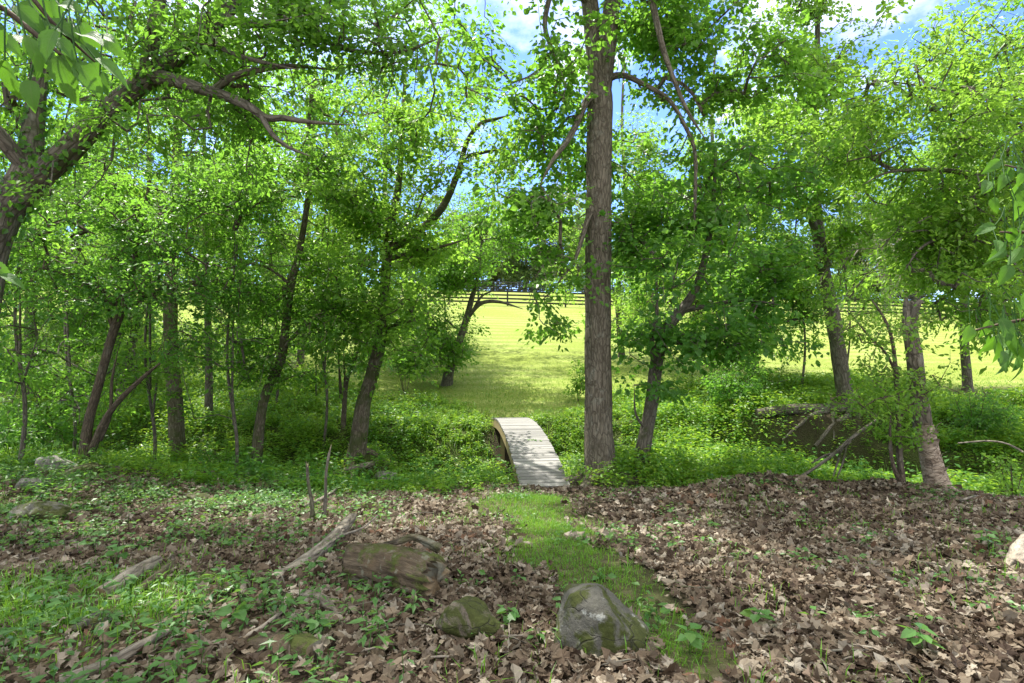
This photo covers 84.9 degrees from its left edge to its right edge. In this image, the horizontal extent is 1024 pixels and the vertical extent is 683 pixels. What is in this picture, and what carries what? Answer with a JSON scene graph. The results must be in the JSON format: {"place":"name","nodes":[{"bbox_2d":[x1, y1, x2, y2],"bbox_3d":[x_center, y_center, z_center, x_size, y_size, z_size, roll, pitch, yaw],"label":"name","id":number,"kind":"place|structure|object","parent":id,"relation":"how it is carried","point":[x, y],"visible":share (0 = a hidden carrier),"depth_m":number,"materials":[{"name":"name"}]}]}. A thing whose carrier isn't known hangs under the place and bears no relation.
{"place":"outdoors","nodes":[
{"label":"outdoors","id":0,"kind":"place"},
{"bbox_2d":[0,288,1023,682],"bbox_3d":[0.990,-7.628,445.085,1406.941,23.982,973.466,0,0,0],"label":"ground","id":1,"kind":"structure","parent":0,"point":[506,350],"depth_m":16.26,"materials":[{"name":"green plant"}]},
{"bbox_2d":[14,478,46,489],"bbox_3d":[-7.061,2.080,8.219,0.402,0.209,0.398,0,0,-40],"label":"half buried stone","id":2,"kind":"object","parent":1,"relation":"on","point":[22,481],"visible":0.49,"depth_m":8.09,"materials":[{"name":"grey stone"}]},
{"bbox_2d":[9,501,71,521],"bbox_3d":[-5.294,1.942,6.271,0.630,0.268,0.339,0,0,0],"label":"pale rock","id":3,"kind":"object","parent":1,"relation":"on","point":[41,508],"visible":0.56,"depth_m":6.21,"materials":[{"name":"grey stone"}]},
{"bbox_2d":[0,404,93,457],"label":"shrub","id":4,"kind":"object","parent":1,"relation":"on","point":[7,433],"visible":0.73,"depth_m":12.18,"materials":[{"name":"green plant"}]},
{"bbox_2d":[33,455,77,470],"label":"leaning slab","id":5,"kind":"structure","parent":1,"relation":"on","point":[48,460],"depth_m":9.78,"materials":[{"name":"stone"}]},
{"bbox_2d":[0,164,125,422],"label":"understorey tree","id":6,"kind":"object","parent":1,"relation":"on","point":[11,346],"visible":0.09,"depth_m":17.98,"materials":[{"name":"green plant"}]},
{"bbox_2d":[0,0,128,289],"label":"overhanging sapling","id":7,"kind":"object","parent":1,"relation":"on","point":[68,69],"visible":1,"depth_m":1.14,"materials":[{"name":"green plant"}]},
{"bbox_2d":[0,0,148,401],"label":"woodland tree","id":8,"kind":"object","parent":1,"relation":"on","point":[30,313],"visible":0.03,"depth_m":19.95,"materials":[{"name":"green plant"}]},
{"bbox_2d":[0,144,152,454],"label":"understorey tree","id":9,"kind":"object","parent":1,"relation":"on","point":[70,398],"visible":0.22,"depth_m":13.95,"materials":[{"name":"green plant"}]},
{"bbox_2d":[57,462,104,475],"bbox_3d":[-7.355,2.212,9.484,0.712,0.291,0.546,0,0,0],"label":"flat stone","id":10,"kind":"object","parent":1,"relation":"on","point":[90,465],"visible":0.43,"depth_m":9.45,"materials":[{"name":"grey stone"}]},
{"bbox_2d":[0,192,168,462],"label":"understorey tree","id":11,"kind":"object","parent":1,"relation":"on","point":[20,369],"visible":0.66,"depth_m":10.50,"materials":[{"name":"green plant"}]},
{"bbox_2d":[0,0,184,364],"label":"woodland tree","id":12,"kind":"object","parent":1,"relation":"on","point":[82,86],"visible":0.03,"depth_m":26.82,"materials":[{"name":"green plant"}]},
{"bbox_2d":[62,608,125,633],"bbox_3d":[-2.446,1.649,3.282,0.184,0.089,0.313,0,0,20],"label":"slab stone","id":13,"kind":"object","parent":1,"relation":"on","point":[94,621],"visible":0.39,"depth_m":3.23,"materials":[{"name":"grey stone"}]},
{"bbox_2d":[49,353,144,391],"bbox_3d":[-15.381,1.180,20.983,2.606,1.886,3.083,0,0,32],"label":"shrub","id":14,"kind":"object","parent":1,"relation":"on","point":[95,370],"visible":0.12,"depth_m":20.71,"materials":[{"name":"green plant"}]},
{"bbox_2d":[0,256,211,410],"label":"slanting sapling","id":15,"kind":"object","parent":1,"relation":"on","point":[93,317],"visible":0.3,"depth_m":17.94,"materials":[{"name":"green plant"}]},
{"bbox_2d":[0,143,219,383],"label":"understorey tree","id":16,"kind":"object","parent":1,"relation":"on","point":[46,327],"visible":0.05,"depth_m":21.77,"materials":[{"name":"green plant"}]},
{"bbox_2d":[59,629,169,682],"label":"bottom branch","id":17,"kind":"object","parent":1,"relation":"on","point":[126,653],"visible":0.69,"depth_m":2.84,"materials":[{"name":"brown wood"}]},
{"bbox_2d":[21,0,229,341],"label":"woodland tree","id":18,"kind":"object","parent":1,"relation":"on","point":[150,160],"visible":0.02,"depth_m":30.77,"materials":[{"name":"green plant"}]},
{"bbox_2d":[1,116,273,461],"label":"multi stemmed tree","id":19,"kind":"object","parent":1,"relation":"on","point":[137,224],"visible":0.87,"depth_m":10.55,"materials":[{"name":"green plant"}]},
{"bbox_2d":[27,116,260,460],"bbox_3d":[-8.198,-0.822,13.179,4.245,9.294,4.236,0,0,0],"label":"understorey tree","id":20,"kind":"object","parent":1,"relation":"on","point":[146,362],"visible":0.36,"depth_m":12.82,"materials":[{"name":"green plant"}]},
{"bbox_2d":[22,2,305,460],"bbox_3d":[-9.499,-3.393,16.126,7.108,13.885,6.253,0,0,21],"label":"ash tree","id":21,"kind":"object","parent":1,"relation":"on","point":[176,432],"visible":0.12,"depth_m":15.77,"materials":[{"name":"green plant"}]},
{"bbox_2d":[186,493,210,500],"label":"stone","id":22,"kind":"object","parent":1,"relation":"on","point":[201,495],"visible":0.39,"depth_m":7.86,"materials":[{"name":"grey stone"}]},
{"bbox_2d":[112,132,326,467],"bbox_3d":[-6.219,-0.458,12.683,4.546,8.490,4.526,0,0,0],"label":"understorey tree","id":23,"kind":"object","parent":1,"relation":"on","point":[243,350],"visible":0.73,"depth_m":12.09,"materials":[{"name":"green plant"}]},
{"bbox_2d":[131,113,313,420],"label":"young ash tree","id":24,"kind":"object","parent":1,"relation":"on","point":[208,399],"visible":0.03,"depth_m":17.89,"materials":[{"name":"green plant"}]},
{"bbox_2d":[182,440,269,471],"bbox_3d":[-6.771,2.952,13.169,1.957,1.193,1.489,0,0,0],"label":"shrub","id":25,"kind":"object","parent":1,"relation":"on","point":[219,457],"visible":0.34,"depth_m":13.30,"materials":[{"name":"green plant"}]},
{"bbox_2d":[215,601,255,629],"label":"seedling","id":26,"kind":"object","parent":1,"relation":"on","point":[241,608],"visible":0.86,"depth_m":3.28,"materials":[{"name":"green plant"}]},
{"bbox_2d":[131,1,359,372],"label":"woodland tree","id":27,"kind":"object","parent":1,"relation":"on","point":[255,254],"visible":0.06,"depth_m":23.74,"materials":[{"name":"green plant"}]},
{"bbox_2d":[254,569,281,606],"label":"seedling","id":28,"kind":"object","parent":1,"relation":"on","point":[261,579],"visible":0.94,"depth_m":3.55,"materials":[{"name":"green plant"}]},
{"bbox_2d":[189,156,356,410],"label":"understorey tree","id":29,"kind":"object","parent":1,"relation":"on","point":[277,242],"visible":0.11,"depth_m":18.62,"materials":[{"name":"green plant"}]},
{"bbox_2d":[244,210,313,279],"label":"tree","id":30,"kind":"object","parent":1,"relation":"on","point":[279,246],"visible":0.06,"depth_m":103.50,"materials":[{"name":"green plant"}]},
{"bbox_2d":[247,631,323,661],"bbox_3d":[-1.205,1.607,2.947,0.470,0.179,0.161,0,0,25],"label":"mossy rock","id":31,"kind":"object","parent":1,"relation":"on","point":[302,643],"visible":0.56,"depth_m":2.88,"materials":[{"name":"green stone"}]},
{"bbox_2d":[0,0,598,432],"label":"forked tree","id":32,"kind":"object","parent":1,"relation":"on","point":[32,174],"visible":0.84,"depth_m":6.68,"materials":[{"name":"green plant"}]},
{"bbox_2d":[173,41,426,469],"bbox_3d":[-4.614,-1.675,12.783,5.231,10.018,4.970,0,0,0],"label":"crooked tree","id":33,"kind":"object","parent":1,"relation":"on","point":[287,311],"visible":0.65,"depth_m":12.94,"materials":[{"name":"green plant"}]},
{"bbox_2d":[189,0,419,365],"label":"woodland tree","id":34,"kind":"object","parent":1,"relation":"on","point":[311,209],"visible":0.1,"depth_m":26.74,"materials":[{"name":"green plant"}]},
{"bbox_2d":[306,463,314,518],"bbox_3d":[-2.318,1.748,6.441,0.105,0.758,0.072,0,0,0],"label":"dead stub","id":35,"kind":"object","parent":1,"relation":"on","point":[312,512],"visible":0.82,"depth_m":6.42,"materials":[{"name":"brown wood"}]},
{"bbox_2d":[265,513,356,580],"bbox_3d":[-1.693,1.805,5.008,0.153,0.217,1.952,0,0,2],"label":"split log","id":36,"kind":"object","parent":1,"relation":"on","point":[344,525],"visible":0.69,"depth_m":4.91,"materials":[{"name":"brown wood"}]},
{"bbox_2d":[319,515,377,550],"bbox_3d":[-1.437,1.692,4.955,0.444,0.242,0.393,0,0,0],"label":"forked stick","id":37,"kind":"object","parent":36,"relation":"on","point":[338,537],"visible":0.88,"depth_m":4.93,"materials":[{"name":"brown wood"}]},
{"bbox_2d":[285,361,338,389],"bbox_3d":[-7.653,1.378,22.135,2.058,1.167,2.306,0,0,0],"label":"shrub","id":38,"kind":"object","parent":1,"relation":"on","point":[321,378],"visible":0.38,"depth_m":21.57,"materials":[{"name":"green plant"}]},
{"bbox_2d":[277,455,349,479],"bbox_3d":[-4.597,3.134,12.218,2.260,1.310,1.147,0,0,-32],"label":"shrub","id":39,"kind":"object","parent":1,"relation":"on","point":[294,470],"visible":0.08,"depth_m":12.35,"materials":[{"name":"green plant"}]},
{"bbox_2d":[256,117,381,456],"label":"understorey tree","id":40,"kind":"object","parent":1,"relation":"on","point":[317,226],"visible":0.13,"depth_m":15.95,"materials":[{"name":"green plant"}]},
{"bbox_2d":[305,611,334,633],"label":"seedling","id":41,"kind":"object","parent":1,"relation":"on","point":[312,626],"visible":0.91,"depth_m":3.05,"materials":[{"name":"green plant"}]},
{"bbox_2d":[322,444,331,514],"bbox_3d":[-2.227,1.705,6.701,0.139,0.968,0.070,0,0,0],"label":"dead stub","id":42,"kind":"object","parent":1,"relation":"on","point":[324,508],"visible":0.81,"depth_m":6.69,"materials":[{"name":"brown wood"}]},
{"bbox_2d":[244,0,437,353],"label":"woodland tree","id":43,"kind":"object","parent":1,"relation":"on","point":[348,140],"visible":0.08,"depth_m":29.93,"materials":[{"name":"green plant"}]},
{"bbox_2d":[288,327,407,429],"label":"clumped shrub tree","id":44,"kind":"object","parent":1,"relation":"on","point":[351,363],"visible":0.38,"depth_m":16.92,"materials":[{"name":"green plant"}]},
{"bbox_2d":[327,460,390,475],"bbox_3d":[-4.270,3.416,14.907,1.862,0.789,1.930,0,0,0],"label":"mossy fallen trunk","id":45,"kind":"object","parent":1,"relation":"on","point":[370,464],"visible":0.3,"depth_m":14.02,"materials":[{"name":"brown wood"}]},
{"bbox_2d":[240,49,544,476],"bbox_3d":[-2.743,-1.673,13.756,6.150,11.039,5.930,0,0,29],"label":"moss barked tree","id":46,"kind":"object","parent":1,"relation":"on","point":[419,253],"visible":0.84,"depth_m":13.56,"materials":[{"name":"green plant"}]},
{"bbox_2d":[290,0,498,335],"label":"woodland tree","id":47,"kind":"object","parent":1,"relation":"on","point":[436,18],"visible":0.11,"depth_m":33.81,"materials":[{"name":"green plant"}]},
{"bbox_2d":[341,543,450,600],"bbox_3d":[-0.863,1.603,3.950,0.932,0.342,0.345,0,0,31],"label":"mossy log","id":48,"kind":"object","parent":1,"relation":"on","point":[423,572],"visible":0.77,"depth_m":3.79,"materials":[{"name":"brown wood"}]},
{"bbox_2d":[344,534,441,553],"bbox_3d":[-0.937,1.521,4.186,0.943,0.280,0.166,0,0,28],"label":"curved branch","id":49,"kind":"object","parent":48,"relation":"on","point":[432,545],"visible":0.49,"depth_m":4.00,"materials":[{"name":"brown plant"}]},
{"bbox_2d":[379,232,426,288],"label":"tree","id":50,"kind":"object","parent":1,"relation":"on","point":[393,272],"visible":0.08,"depth_m":110.25,"materials":[{"name":"green plant"}]},
{"bbox_2d":[381,342,432,397],"bbox_3d":[-3.989,1.069,20.974,2.314,2.183,1.644,0,0,0],"label":"shrub","id":51,"kind":"object","parent":1,"relation":"on","point":[406,354],"visible":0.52,"depth_m":20.92,"materials":[{"name":"green plant"}]},
{"bbox_2d":[360,112,510,372],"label":"understorey tree","id":52,"kind":"object","parent":1,"relation":"on","point":[437,203],"visible":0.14,"depth_m":25.70,"materials":[{"name":"green plant"}]},
{"bbox_2d":[371,165,557,386],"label":"meadow edge tree","id":53,"kind":"object","parent":1,"relation":"on","point":[455,348],"visible":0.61,"depth_m":22.32,"materials":[{"name":"green plant"}]},
{"bbox_2d":[430,596,500,639],"bbox_3d":[-0.266,1.613,3.195,0.407,0.283,0.252,0,0,0],"label":"mossy rock","id":54,"kind":"object","parent":1,"relation":"on","point":[465,617],"visible":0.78,"depth_m":3.11,"materials":[{"name":"stone"}]},
{"bbox_2d":[433,193,509,289],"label":"tree","id":55,"kind":"object","parent":1,"relation":"on","point":[483,234],"visible":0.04,"depth_m":94.83,"materials":[{"name":"green plant"}]},
{"bbox_2d":[469,192,522,290],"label":"tree","id":56,"kind":"object","parent":1,"relation":"on","point":[495,278],"visible":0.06,"depth_m":103.84,"materials":[{"name":"green plant"}]},
{"bbox_2d":[0,461,1023,682],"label":"leaf litter","id":57,"kind":"object","parent":1,"relation":"on","point":[766,533],"visible":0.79,"depth_m":4.09,"materials":[{"name":"brown plant"}]},
{"bbox_2d":[99,544,137,560],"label":"seedling","id":58,"kind":"object","parent":57,"relation":"on","point":[124,555],"visible":0.95,"depth_m":4.41,"materials":[{"name":"green plant"}]},
{"bbox_2d":[96,555,161,598],"bbox_3d":[-2.746,1.696,4.065,0.144,0.136,0.668,0,0,-4],"label":"rotting plank log","id":59,"kind":"object","parent":57,"relation":"on","point":[140,567],"visible":0.66,"depth_m":3.98,"materials":[{"name":"brown wood"}]},
{"bbox_2d":[131,559,176,594],"bbox_3d":[-2.582,1.721,4.092,0.095,0.111,0.592,0,0,-8],"label":"rotting plank log","id":60,"kind":"object","parent":57,"relation":"on","point":[161,570],"visible":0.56,"depth_m":4.02,"materials":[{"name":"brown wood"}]},
{"bbox_2d":[238,611,282,637],"bbox_3d":[-1.416,1.622,3.187,0.064,0.073,0.292,0,0,33],"label":"leaning stick","id":61,"kind":"object","parent":57,"relation":"on","point":[271,619],"visible":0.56,"depth_m":3.17,"materials":[{"name":"brown wood"}]},
{"bbox_2d":[282,589,337,612],"bbox_3d":[-1.275,1.684,3.611,0.724,0.145,0.106,0,0,44],"label":"bark slab","id":62,"kind":"object","parent":57,"relation":"on","point":[318,594],"depth_m":3.55,"materials":[{"name":"brown wood"}]},
{"bbox_2d":[308,556,326,568],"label":"seedling","id":63,"kind":"object","parent":57,"relation":"on","point":[312,564],"visible":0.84,"depth_m":4.34,"materials":[{"name":"green plant"}]},
{"bbox_2d":[497,607,519,623],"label":"seedling","id":64,"kind":"object","parent":57,"relation":"on","point":[513,614],"visible":0.96,"depth_m":3.25,"materials":[{"name":"green plant"}]},
{"bbox_2d":[740,607,775,622],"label":"seedling","id":65,"kind":"object","parent":57,"relation":"on","point":[756,617],"visible":0.96,"depth_m":3.19,"materials":[{"name":"green plant"}]},
{"bbox_2d":[973,528,999,550],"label":"seedling","id":66,"kind":"object","parent":57,"relation":"on","point":[984,538],"visible":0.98,"depth_m":4.64,"materials":[{"name":"green plant"}]},
{"bbox_2d":[0,317,1023,495],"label":"undergrowth","id":67,"kind":"object","parent":1,"relation":"on","point":[743,459],"visible":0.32,"depth_m":16.13,"materials":[{"name":"green plant"}]},
{"bbox_2d":[0,452,1023,682],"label":"ground cover","id":68,"kind":"object","parent":1,"relation":"on","point":[6,507],"visible":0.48,"depth_m":3.90,"materials":[{"name":"green plant"}]},
{"bbox_2d":[0,376,1023,506],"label":"broad weeds","id":69,"kind":"object","parent":1,"relation":"on","point":[464,471],"visible":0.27,"depth_m":11.07,"materials":[{"name":"green plant"}]},
{"bbox_2d":[488,207,557,291],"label":"tree","id":70,"kind":"object","parent":1,"relation":"on","point":[522,271],"visible":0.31,"depth_m":97.50,"materials":[{"name":"green plant"}]},
{"bbox_2d":[35,278,1018,315],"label":"board fence","id":71,"kind":"object","parent":1,"relation":"on","point":[507,298],"visible":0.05,"depth_m":49.98,"materials":[{"name":"brown wood"}]},
{"bbox_2d":[492,417,569,487],"bbox_3d":[0.235,3.228,14.401,1.180,2.074,7.428,0,0,-6],"label":"footbridge","id":72,"kind":"object","parent":1,"relation":"on","point":[537,462],"visible":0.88,"depth_m":12.32,"materials":[{"name":"grey wood"}]},
{"bbox_2d":[514,162,585,292],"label":"tree","id":73,"kind":"object","parent":1,"relation":"on","point":[569,246],"visible":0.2,"depth_m":97.52,"materials":[{"name":"green plant"}]},
{"bbox_2d":[561,360,584,400],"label":"shrub","id":74,"kind":"object","parent":1,"relation":"on","point":[580,385],"visible":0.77,"depth_m":20.32,"materials":[{"name":"green plant"}]},
{"bbox_2d":[163,273,987,302],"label":"board fence","id":75,"kind":"object","parent":1,"relation":"on","point":[542,287],"visible":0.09,"depth_m":74.00,"materials":[{"name":"brown wood"}]},
{"bbox_2d":[553,583,650,661],"bbox_3d":[0.481,1.549,3.074,0.554,0.386,0.420,0,0,19],"label":"boulder","id":76,"kind":"object","parent":1,"relation":"on","point":[592,618],"visible":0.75,"depth_m":2.98,"materials":[{"name":"grey stone"}]},
{"bbox_2d":[528,49,677,357],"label":"creek wood tree","id":77,"kind":"object","parent":1,"relation":"on","point":[582,254],"visible":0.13,"depth_m":28.85,"materials":[{"name":"green plant"}]},
{"bbox_2d":[400,0,861,491],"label":"maple tree","id":78,"kind":"object","parent":1,"relation":"on","point":[669,38],"visible":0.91,"depth_m":10.76,"materials":[{"name":"green plant"}]},
{"bbox_2d":[579,135,789,383],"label":"understorey tree","id":79,"kind":"object","parent":1,"relation":"on","point":[699,315],"visible":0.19,"depth_m":21.81,"materials":[{"name":"green plant"}]},
{"bbox_2d":[674,623,703,652],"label":"seedling","id":80,"kind":"object","parent":1,"relation":"on","point":[693,639],"visible":0.98,"depth_m":2.94,"materials":[{"name":"green plant"}]},
{"bbox_2d":[611,36,782,365],"bbox_3d":[8.398,-6.700,27.103,9.526,16.070,8.052,0,0,0],"label":"creek wood tree","id":81,"kind":"object","parent":1,"relation":"on","point":[649,146],"visible":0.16,"depth_m":26.48,"materials":[{"name":"green plant"}]},
{"bbox_2d":[575,127,846,477],"bbox_3d":[3.822,-0.672,11.297,5.486,7.313,4.828,0,0,-25],"label":"leaning tree","id":82,"kind":"object","parent":1,"relation":"on","point":[660,338],"visible":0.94,"depth_m":10.44,"materials":[{"name":"green plant"}]},
{"bbox_2d":[697,367,771,410],"bbox_3d":[6.951,1.521,17.496,2.211,1.454,1.799,0,0,25],"label":"shrub","id":83,"kind":"object","parent":1,"relation":"on","point":[724,393],"visible":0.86,"depth_m":17.27,"materials":[{"name":"green plant"}]},
{"bbox_2d":[648,19,853,373],"bbox_3d":[8.811,-4.703,20.267,6.767,13.757,7.393,0,0,-18],"label":"creek wood tree","id":84,"kind":"object","parent":1,"relation":"on","point":[717,130],"visible":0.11,"depth_m":20.44,"materials":[{"name":"green plant"}]},
{"bbox_2d":[679,150,866,391],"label":"understorey tree","id":85,"kind":"object","parent":1,"relation":"on","point":[754,365],"visible":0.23,"depth_m":18.47,"materials":[{"name":"green plant"}]},
{"bbox_2d":[705,0,914,446],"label":"creekside tree","id":86,"kind":"object","parent":1,"relation":"on","point":[838,352],"visible":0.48,"depth_m":15.95,"materials":[{"name":"green plant"}]},
{"bbox_2d":[799,419,875,479],"bbox_3d":[5.669,2.022,9.914,2.595,1.130,0.252,0,0,-22],"label":"fallen branch","id":87,"kind":"object","parent":1,"relation":"on","point":[842,446],"visible":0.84,"depth_m":9.98,"materials":[{"name":"brown wood"}]},
{"bbox_2d":[806,196,880,298],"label":"tree","id":88,"kind":"object","parent":1,"relation":"on","point":[858,255],"visible":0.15,"depth_m":93.49,"materials":[{"name":"green plant"}]},
{"bbox_2d":[784,152,937,361],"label":"understorey tree","id":89,"kind":"object","parent":1,"relation":"on","point":[878,298],"visible":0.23,"depth_m":23.86,"materials":[{"name":"green plant"}]},
{"bbox_2d":[806,166,929,311],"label":"twin trunk tree","id":90,"kind":"object","parent":1,"relation":"on","point":[898,239],"visible":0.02,"depth_m":55.81,"materials":[{"name":"green plant"}]},
{"bbox_2d":[801,300,982,484],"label":"sapling","id":91,"kind":"object","parent":1,"relation":"on","point":[896,396],"visible":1,"depth_m":8.33,"materials":[{"name":"green plant"}]},
{"bbox_2d":[784,0,1023,374],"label":"locust tree","id":92,"kind":"object","parent":1,"relation":"on","point":[943,228],"visible":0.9,"depth_m":9.68,"materials":[{"name":"green plant"}]},
{"bbox_2d":[858,217,974,300],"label":"tree","id":93,"kind":"object","parent":1,"relation":"on","point":[906,289],"visible":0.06,"depth_m":88.73,"materials":[{"name":"green plant"}]},
{"bbox_2d":[898,622,945,651],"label":"seedling","id":94,"kind":"object","parent":1,"relation":"on","point":[908,632],"visible":0.98,"depth_m":2.82,"materials":[{"name":"green plant"}]},
{"bbox_2d":[902,298,958,490],"bbox_3d":[6.581,0.948,8.829,0.868,3.268,0.543,0,0,11],"label":"broken snag","id":95,"kind":"object","parent":1,"relation":"on","point":[933,469],"visible":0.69,"depth_m":8.69,"materials":[{"name":"brown wood"}]},
{"bbox_2d":[844,69,1023,391],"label":"creek wood tree","id":96,"kind":"object","parent":1,"relation":"on","point":[967,371],"visible":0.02,"depth_m":21.90,"materials":[{"name":"green plant"}]},
{"bbox_2d":[890,0,1023,368],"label":"creek wood tree","id":97,"kind":"object","parent":1,"relation":"on","point":[1005,9],"visible":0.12,"depth_m":16.72,"materials":[{"name":"green plant"}]},
{"bbox_2d":[943,387,1023,443],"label":"shrub","id":98,"kind":"object","parent":1,"relation":"on","point":[995,417],"visible":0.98,"depth_m":14.73,"materials":[{"name":"green plant"}]},
{"bbox_2d":[952,382,1023,416],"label":"shrub","id":99,"kind":"object","parent":1,"relation":"on","point":[1008,395],"visible":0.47,"depth_m":16.74,"materials":[{"name":"green plant"}]},
{"bbox_2d":[958,440,1023,453],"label":"creek branch","id":100,"kind":"object","parent":1,"relation":"on","point":[1020,450],"visible":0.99,"depth_m":9.99,"materials":[{"name":"brown wood"}]},
{"bbox_2d":[961,138,1023,401],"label":"leafy sapling","id":101,"kind":"object","parent":1,"relation":"on","point":[1008,340],"visible":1,"depth_m":1.93,"materials":[{"name":"green plant"}]},
{"bbox_2d":[977,451,1023,496],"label":"shrub","id":102,"kind":"object","parent":1,"relation":"on","point":[1009,486],"visible":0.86,"depth_m":9.17,"materials":[{"name":"green plant"}]},
{"bbox_2d":[1004,534,1023,571],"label":"corner rock","id":103,"kind":"object","parent":1,"relation":"on","point":[1016,550],"visible":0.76,"depth_m":4.24,"materials":[{"name":"stone"}]},
{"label":"ledge stone","id":104,"kind":"object","parent":1,"relation":"on","visible":0},
{"bbox_2d":[373,471,395,479],"bbox_3d":[-3.219,3.369,14.136,0.722,0.181,0.572,0,0,36],"label":"ledge stone","id":105,"kind":"object","parent":104,"relation":"on","point":[380,473],"visible":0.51,"depth_m":14.00,"materials":[{"name":"grey stone"}]},
{"bbox_2d":[0,0,1023,301],"label":"sky","id":106,"kind":"structure","parent":0,"point":[521,29],"materials":[{"name":"blue"}]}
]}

